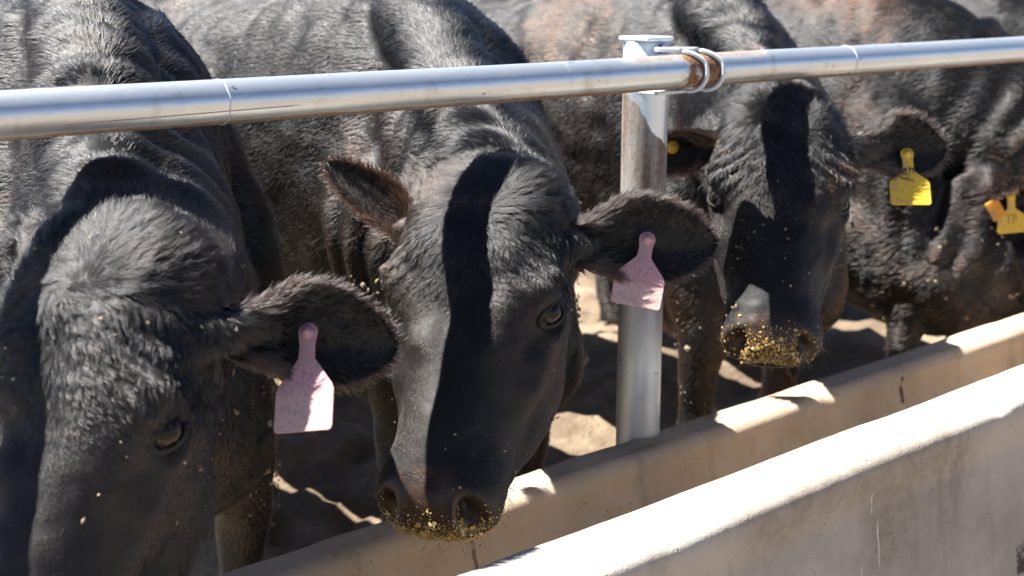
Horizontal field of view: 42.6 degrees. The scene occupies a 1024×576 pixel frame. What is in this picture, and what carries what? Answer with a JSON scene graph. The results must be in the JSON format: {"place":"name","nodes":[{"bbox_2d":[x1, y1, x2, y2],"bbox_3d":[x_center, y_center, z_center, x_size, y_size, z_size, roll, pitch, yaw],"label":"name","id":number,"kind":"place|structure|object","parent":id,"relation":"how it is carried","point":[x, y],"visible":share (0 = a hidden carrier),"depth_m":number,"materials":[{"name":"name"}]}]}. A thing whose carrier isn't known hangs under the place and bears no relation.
{"place":"outdoors","nodes":[
{"label":"outdoors","id":0,"kind":"place"},
{"bbox_2d":[189,269,944,575],"bbox_3d":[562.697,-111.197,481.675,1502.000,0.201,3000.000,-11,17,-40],"label":"ground","id":1,"kind":"structure","parent":0,"point":[327,486],"depth_m":3.85,"materials":[{"name":"beige soil"}]},
{"bbox_2d":[0,0,407,575],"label":"black cow","id":2,"kind":"object","parent":1,"relation":"on","point":[157,310],"visible":0.92,"depth_m":1.59},
{"bbox_2d":[274,323,333,433],"bbox_3d":[-0.255,0.111,1.626,0.078,0.140,0.019,-6,-21,16],"label":"ear tag","id":3,"kind":"object","parent":2,"relation":"hanging from","point":[304,400],"visible":1,"depth_m":1.61,"materials":[{"name":"pink plastic"}]},
{"bbox_2d":[139,0,725,555],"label":"black cow","id":4,"kind":"object","parent":1,"relation":"on","point":[465,244],"visible":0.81,"depth_m":2.11},
{"bbox_2d":[611,232,664,310],"bbox_3d":[0.207,-0.030,2.094,0.080,0.125,0.019,11,-13,4],"label":"ear tag","id":5,"kind":"object","parent":4,"relation":"hanging from","point":[645,289],"visible":1,"depth_m":2.08,"materials":[{"name":"pink plastic"}]},
{"bbox_2d":[218,313,1023,575],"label":"feed bunk","id":6,"kind":"object","parent":1,"relation":"on","point":[909,463],"visible":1,"depth_m":2.24,"materials":[{"name":"concrete"}]},
{"bbox_2d":[616,35,725,444],"bbox_3d":[0.292,0.126,2.551,0.137,1.210,0.159,-11,17,-40],"label":"fence post","id":7,"kind":"object","parent":1,"relation":"on","point":[644,157],"visible":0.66,"depth_m":2.46,"materials":[{"name":"grey metal"}]},
{"bbox_2d":[0,36,1023,140],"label":"neck rail","id":8,"kind":"object","parent":7,"relation":"attached to","point":[53,112],"visible":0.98,"depth_m":1.98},
{"bbox_2d":[468,0,954,424],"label":"black cow","id":9,"kind":"object","parent":1,"relation":"on","point":[765,175],"visible":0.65,"depth_m":2.66},
{"bbox_2d":[667,140,678,153],"bbox_3d":[0.328,-0.288,2.680,0.027,0.027,0.014,-6,14,-24],"label":"button tag","id":10,"kind":"object","parent":9,"relation":"attached to","point":[672,147],"visible":0.93,"depth_m":2.68,"materials":[{"name":"yellow plastic"}]},
{"bbox_2d":[889,148,931,204],"bbox_3d":[0.802,-0.225,2.654,0.082,0.122,0.019,0,-15,0],"label":"ear tag","id":11,"kind":"object","parent":9,"relation":"hanging from","point":[906,192],"visible":1,"depth_m":2.64,"materials":[{"name":"yellow plastic"}]},
{"bbox_2d":[594,0,1023,357],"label":"black cow","id":12,"kind":"object","parent":1,"relation":"on","point":[948,261],"visible":0.34,"depth_m":3.62},
{"bbox_2d":[985,199,1005,221],"bbox_3d":[1.291,-0.209,3.501,0.038,0.056,0.006,-31,11,7],"label":"button tag","id":13,"kind":"object","parent":12,"relation":"attached to","point":[996,211],"visible":1,"depth_m":3.50,"materials":[{"name":"orange plastic"}]},
{"bbox_2d":[998,192,1023,233],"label":"ear tag","id":14,"kind":"object","parent":12,"relation":"attached to","point":[1012,221],"visible":0.78,"depth_m":3.52,"materials":[{"name":"yellow"}]},
{"bbox_2d":[953,0,1023,314],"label":"black cow","id":15,"kind":"object","parent":1,"relation":"on","point":[1009,14],"visible":0.02,"depth_m":4.29}
]}

